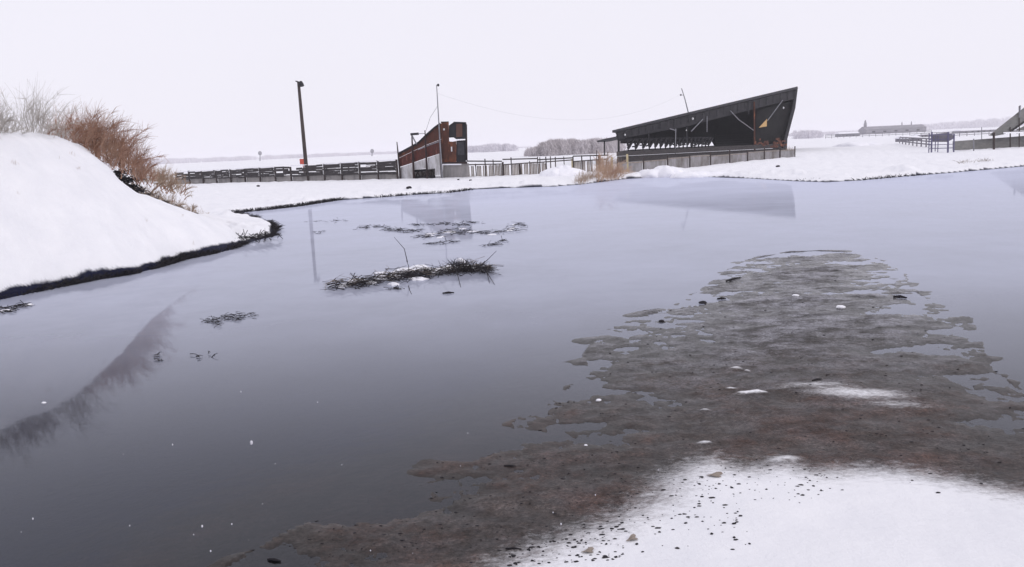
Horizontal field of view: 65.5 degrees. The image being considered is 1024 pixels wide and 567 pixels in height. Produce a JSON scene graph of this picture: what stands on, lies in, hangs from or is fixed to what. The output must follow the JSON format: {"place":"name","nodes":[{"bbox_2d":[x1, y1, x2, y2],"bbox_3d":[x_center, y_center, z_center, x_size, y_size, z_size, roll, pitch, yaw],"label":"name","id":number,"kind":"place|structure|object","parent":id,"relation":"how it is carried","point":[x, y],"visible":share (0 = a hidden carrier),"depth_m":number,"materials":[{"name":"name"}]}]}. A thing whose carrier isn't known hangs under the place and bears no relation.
{"place":"outdoors","nodes":[
{"label":"outdoors","id":0,"kind":"place"},
{"bbox_2d":[0,211,284,298],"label":"shore grass","id":1,"kind":"structure","parent":0,"point":[183,256],"depth_m":19.53,"materials":[{"name":"black plant"}]},
{"bbox_2d":[267,558,280,561],"bbox_3d":[-1.497,1.738,5.012,0.098,0.018,0.020,2,11,23],"label":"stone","id":2,"kind":"object","parent":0,"point":[273,559],"visible":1,"depth_m":5.01,"materials":[{"name":"black stone"}]},
{"bbox_2d":[0,126,1023,566],"bbox_3d":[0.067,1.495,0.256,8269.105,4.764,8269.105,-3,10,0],"label":"snow ground","id":3,"kind":"structure","parent":0,"point":[358,412],"depth_m":8.48,"materials":[{"name":"white snow"}]},
{"bbox_2d":[0,93,36,139],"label":"reed clump","id":4,"kind":"object","parent":3,"relation":"on","point":[3,123],"visible":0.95,"depth_m":18.44,"materials":[{"name":"grey plant"}]},
{"bbox_2d":[0,74,84,136],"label":"reed clump","id":5,"kind":"object","parent":3,"relation":"on","point":[38,116],"visible":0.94,"depth_m":19.71,"materials":[{"name":"plant"}]},
{"bbox_2d":[38,124,79,140],"bbox_3d":[-11.927,-3.975,21.086,0.852,0.625,1.984,-3,10,0],"label":"reed clump","id":6,"kind":"object","parent":3,"relation":"on","point":[68,132],"visible":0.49,"depth_m":21.01,"materials":[{"name":"beige plant"}]},
{"bbox_2d":[39,99,168,184],"bbox_3d":[-11.941,-4.121,23.419,2.958,2.634,6.681,-3,10,0],"label":"bush","id":7,"kind":"object","parent":3,"relation":"on","point":[96,141],"visible":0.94,"depth_m":23.51,"materials":[{"name":"brown plant"}]},
{"bbox_2d":[113,168,146,192],"bbox_3d":[-12.241,-3.245,25.280,1.000,0.926,1.920,-3,10,0],"label":"twig tangle","id":8,"kind":"object","parent":3,"relation":"on","point":[125,179],"visible":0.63,"depth_m":25.28,"materials":[{"name":"black plant"}]},
{"bbox_2d":[137,163,196,201],"bbox_3d":[-11.894,-3.521,27.445,1.280,1.488,3.189,-3,10,0],"label":"bush","id":9,"kind":"object","parent":3,"relation":"on","point":[170,179],"visible":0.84,"depth_m":27.48,"materials":[{"name":"brown plant"}]},
{"bbox_2d":[139,190,197,213],"bbox_3d":[-11.941,-2.759,27.512,0.799,1.204,2.914,0,10,13],"label":"twig tangle","id":10,"kind":"object","parent":3,"relation":"on","point":[149,194],"visible":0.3,"depth_m":26.82,"materials":[{"name":"brown plant"}]},
{"bbox_2d":[130,182,208,213],"bbox_3d":[-12.077,-2.900,27.948,1.209,1.760,4.943,1,10,18],"label":"grass clump","id":11,"kind":"object","parent":3,"relation":"on","point":[175,202],"visible":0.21,"depth_m":28.02,"materials":[{"name":"brown plant"}]},
{"bbox_2d":[232,229,282,242],"bbox_3d":[-7.949,-1.385,24.147,1.988,0.561,1.291,-6,10,-20],"label":"twig tangle","id":12,"kind":"object","parent":3,"relation":"on","point":[265,234],"visible":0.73,"depth_m":24.19,"materials":[{"name":"black plant"}]},
{"bbox_2d":[184,165,384,174],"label":"stock fence","id":13,"kind":"object","parent":3,"relation":"on","point":[276,171],"visible":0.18,"depth_m":104.43,"materials":[{"name":"wood"}]},
{"bbox_2d":[175,159,398,183],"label":"stock fence","id":14,"kind":"object","parent":3,"relation":"on","point":[253,174],"visible":0.89,"depth_m":73.09,"materials":[{"name":"grey wood"}]},
{"bbox_2d":[295,81,307,180],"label":"light pole","id":15,"kind":"object","parent":3,"relation":"on","point":[300,84],"visible":0.88,"depth_m":72.59,"materials":[{"name":"brown wood"}]},
{"bbox_2d":[396,121,468,178],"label":"red building","id":16,"kind":"structure","parent":3,"relation":"on","point":[454,159],"depth_m":64.53,"materials":[{"name":"paint"}]},
{"bbox_2d":[426,84,442,177],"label":"mast","id":17,"kind":"object","parent":3,"relation":"on","point":[439,135],"visible":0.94,"depth_m":63.51,"materials":[{"name":"grey metal"}]},
{"bbox_2d":[467,152,608,175],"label":"corral fence","id":18,"kind":"object","parent":3,"relation":"on","point":[518,170],"visible":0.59,"depth_m":64.94,"materials":[{"name":"grey wood"}]},
{"bbox_2d":[102,116,1023,165],"bbox_3d":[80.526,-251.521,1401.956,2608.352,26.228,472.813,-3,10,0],"label":"woods","id":19,"kind":"object","parent":3,"relation":"on","point":[991,122],"visible":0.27,"depth_m":1392.42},
{"bbox_2d":[539,164,587,175],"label":"snow pile","id":20,"kind":"object","parent":3,"relation":"on","point":[563,170],"visible":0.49,"depth_m":58.73,"materials":[{"name":"white snow"}]},
{"bbox_2d":[523,136,626,156],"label":"thicket","id":21,"kind":"object","parent":3,"relation":"on","point":[558,147],"visible":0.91,"depth_m":175.51,"materials":[{"name":"grey plant"}]},
{"bbox_2d":[573,167,600,184],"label":"weed clump","id":22,"kind":"object","parent":3,"relation":"on","point":[583,179],"visible":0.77,"depth_m":51.23,"materials":[{"name":"brown plant"}]},
{"bbox_2d":[582,547,593,552],"bbox_3d":[0.466,1.623,4.836,0.085,0.013,0.049,-8,11,-31],"label":"dead leaf","id":23,"kind":"object","parent":3,"relation":"on","point":[589,549],"visible":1,"depth_m":4.84,"materials":[{"name":"beige plant"}]},
{"bbox_2d":[592,151,626,182],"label":"weed clump","id":24,"kind":"object","parent":3,"relation":"on","point":[603,170],"visible":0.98,"depth_m":52.35,"materials":[{"name":"brown plant"}]},
{"bbox_2d":[610,161,632,179],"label":"weed clump","id":25,"kind":"object","parent":3,"relation":"on","point":[620,171],"visible":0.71,"depth_m":54.71,"materials":[{"name":"brown plant"}]},
{"bbox_2d":[626,534,637,540],"bbox_3d":[0.753,1.585,4.954,0.053,0.013,0.092,4,12,35],"label":"dead leaf","id":26,"kind":"object","parent":3,"relation":"on","point":[632,537],"visible":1,"depth_m":4.96,"materials":[{"name":"beige plant"}]},
{"bbox_2d":[251,276,1023,565],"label":"mud crumbs","id":27,"kind":"object","parent":3,"relation":"on","point":[604,556],"visible":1,"depth_m":5.42,"materials":[{"name":"black soil"}]},
{"bbox_2d":[467,129,823,152],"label":"woods","id":28,"kind":"object","parent":3,"relation":"on","point":[498,147],"visible":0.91,"depth_m":458.63,"materials":[{"name":"grey plant"}]},
{"bbox_2d":[638,165,683,177],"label":"snow pile","id":29,"kind":"object","parent":3,"relation":"on","point":[662,171],"visible":0.49,"depth_m":54.92,"materials":[{"name":"white snow"}]},
{"bbox_2d":[597,86,797,161],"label":"grandstand","id":30,"kind":"object","parent":3,"relation":"on","point":[760,122],"visible":1,"depth_m":103.78,"materials":[{"name":"metal"}]},
{"bbox_2d":[669,171,726,177],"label":"snow pile","id":31,"kind":"object","parent":3,"relation":"on","point":[693,174],"visible":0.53,"depth_m":52.61,"materials":[{"name":"white snow"}]},
{"bbox_2d":[617,146,795,171],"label":"track wall","id":32,"kind":"structure","parent":3,"relation":"on","point":[689,161],"depth_m":67.84,"materials":[{"name":"grey wood"}]},
{"bbox_2d":[708,472,722,476],"bbox_3d":[1.495,1.406,5.846,0.124,0.013,0.071,-5,10,-14],"label":"dead leaf","id":33,"kind":"object","parent":3,"relation":"on","point":[717,474],"visible":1,"depth_m":5.86,"materials":[{"name":"beige plant"}]},
{"bbox_2d":[836,305,845,308],"bbox_3d":[4.737,0.341,11.483,0.129,0.062,0.107,-3,10,0],"label":"snow lump","id":34,"kind":"object","parent":3,"relation":"on","point":[840,307],"visible":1,"depth_m":11.45,"materials":[{"name":"white snow"}]},
{"bbox_2d":[835,132,859,136],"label":"shed","id":35,"kind":"structure","parent":3,"relation":"on","point":[844,133],"depth_m":415.06,"materials":[{"name":"grey metal"}]},
{"bbox_2d":[832,142,881,146],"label":"snow pile","id":36,"kind":"object","parent":3,"relation":"on","point":[856,144],"visible":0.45,"depth_m":127.47,"materials":[{"name":"white snow"}]},
{"bbox_2d":[825,130,931,138],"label":"fence","id":37,"kind":"object","parent":3,"relation":"on","point":[856,134],"visible":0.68,"depth_m":308.75,"materials":[{"name":"grey wood"}]},
{"bbox_2d":[858,120,925,133],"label":"barn","id":38,"kind":"structure","parent":3,"relation":"on","point":[865,129],"depth_m":611.45,"materials":[{"name":"grey"}]},
{"bbox_2d":[893,295,906,297],"bbox_3d":[5.850,0.196,12.004,0.191,0.043,0.050,6,13,40],"label":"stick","id":39,"kind":"object","parent":3,"relation":"on","point":[897,296],"visible":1,"depth_m":12.00,"materials":[{"name":"black wood"}]},
{"bbox_2d":[894,135,922,141],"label":"shed","id":40,"kind":"structure","parent":3,"relation":"on","point":[897,139],"depth_m":149.84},
{"bbox_2d":[899,137,930,146],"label":"fence","id":41,"kind":"object","parent":3,"relation":"on","point":[916,142],"visible":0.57,"depth_m":108.22,"materials":[{"name":"grey wood"}]},
{"bbox_2d":[910,133,935,136],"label":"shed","id":42,"kind":"structure","parent":3,"relation":"on","point":[920,135],"depth_m":238.35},
{"bbox_2d":[928,132,954,152],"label":"loading chute","id":43,"kind":"object","parent":3,"relation":"on","point":[947,137],"visible":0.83,"depth_m":72.11,"materials":[{"name":"grey wood"}]},
{"bbox_2d":[921,128,1020,137],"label":"fence","id":44,"kind":"object","parent":3,"relation":"on","point":[974,132],"visible":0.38,"depth_m":188.46,"materials":[{"name":"grey wood"}]},
{"bbox_2d":[952,128,994,132],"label":"shed","id":45,"kind":"structure","parent":3,"relation":"on","point":[973,130],"depth_m":326.51,"materials":[{"name":"grey metal"}]},
{"bbox_2d":[955,105,1023,149],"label":"ramp roof","id":46,"kind":"structure","parent":3,"relation":"on","point":[1013,123],"depth_m":77.43,"materials":[{"name":"grey wood"}]},
{"bbox_2d":[0,166,1023,310],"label":"water","id":47,"kind":"structure","parent":0,"point":[556,220],"depth_m":25.35,"materials":[{"name":"grey liquid"}]},
{"bbox_2d":[0,300,32,315],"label":"floating weeds","id":48,"kind":"object","parent":47,"relation":"on","point":[7,309],"visible":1,"depth_m":14.56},
{"bbox_2d":[202,311,255,328],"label":"floating weeds","id":49,"kind":"object","parent":47,"relation":"on","point":[238,318],"visible":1,"depth_m":12.68,"materials":[{"name":"grey plant"}]},
{"bbox_2d":[32,391,658,551],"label":"snowflakes","id":50,"kind":"object","parent":47,"relation":"on","point":[251,442],"visible":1,"depth_m":1.84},
{"bbox_2d":[353,224,424,232],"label":"floating weeds","id":51,"kind":"object","parent":47,"relation":"on","point":[385,229],"visible":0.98,"depth_m":26.04,"materials":[{"name":"plant"}]},
{"bbox_2d":[383,285,404,289],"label":"floating weeds","id":52,"kind":"object","parent":47,"relation":"on","point":[396,287],"visible":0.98,"depth_m":14.77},
{"bbox_2d":[322,237,500,294],"bbox_3d":[-1.660,-0.343,16.107,3.458,0.815,3.842,1,10,20],"label":"brush raft","id":53,"kind":"object","parent":47,"relation":"on","point":[413,273],"visible":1,"depth_m":15.99,"materials":[{"name":"plant"}]},
{"bbox_2d":[416,226,475,239],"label":"floating weeds","id":54,"kind":"object","parent":47,"relation":"on","point":[427,235],"visible":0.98,"depth_m":24.19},
{"bbox_2d":[412,220,485,225],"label":"floating weeds","id":55,"kind":"object","parent":47,"relation":"on","point":[449,224],"visible":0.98,"depth_m":27.18,"materials":[{"name":"grey plant"}]},
{"bbox_2d":[423,236,506,246],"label":"floating weeds","id":56,"kind":"object","parent":47,"relation":"on","point":[496,243],"visible":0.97,"depth_m":21.56,"materials":[{"name":"grey plant"}]},
{"bbox_2d":[474,222,527,234],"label":"floating weeds","id":57,"kind":"object","parent":47,"relation":"on","point":[498,231],"visible":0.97,"depth_m":24.13,"materials":[{"name":"grey plant"}]},
{"bbox_2d":[0,0,1023,161],"label":"sky","id":58,"kind":"structure","parent":0,"point":[209,78],"materials":[{"name":"white"}]},
{"bbox_2d":[231,172,927,212],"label":"shore grass","id":59,"kind":"structure","parent":0,"point":[311,202],"depth_m":42.15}
]}

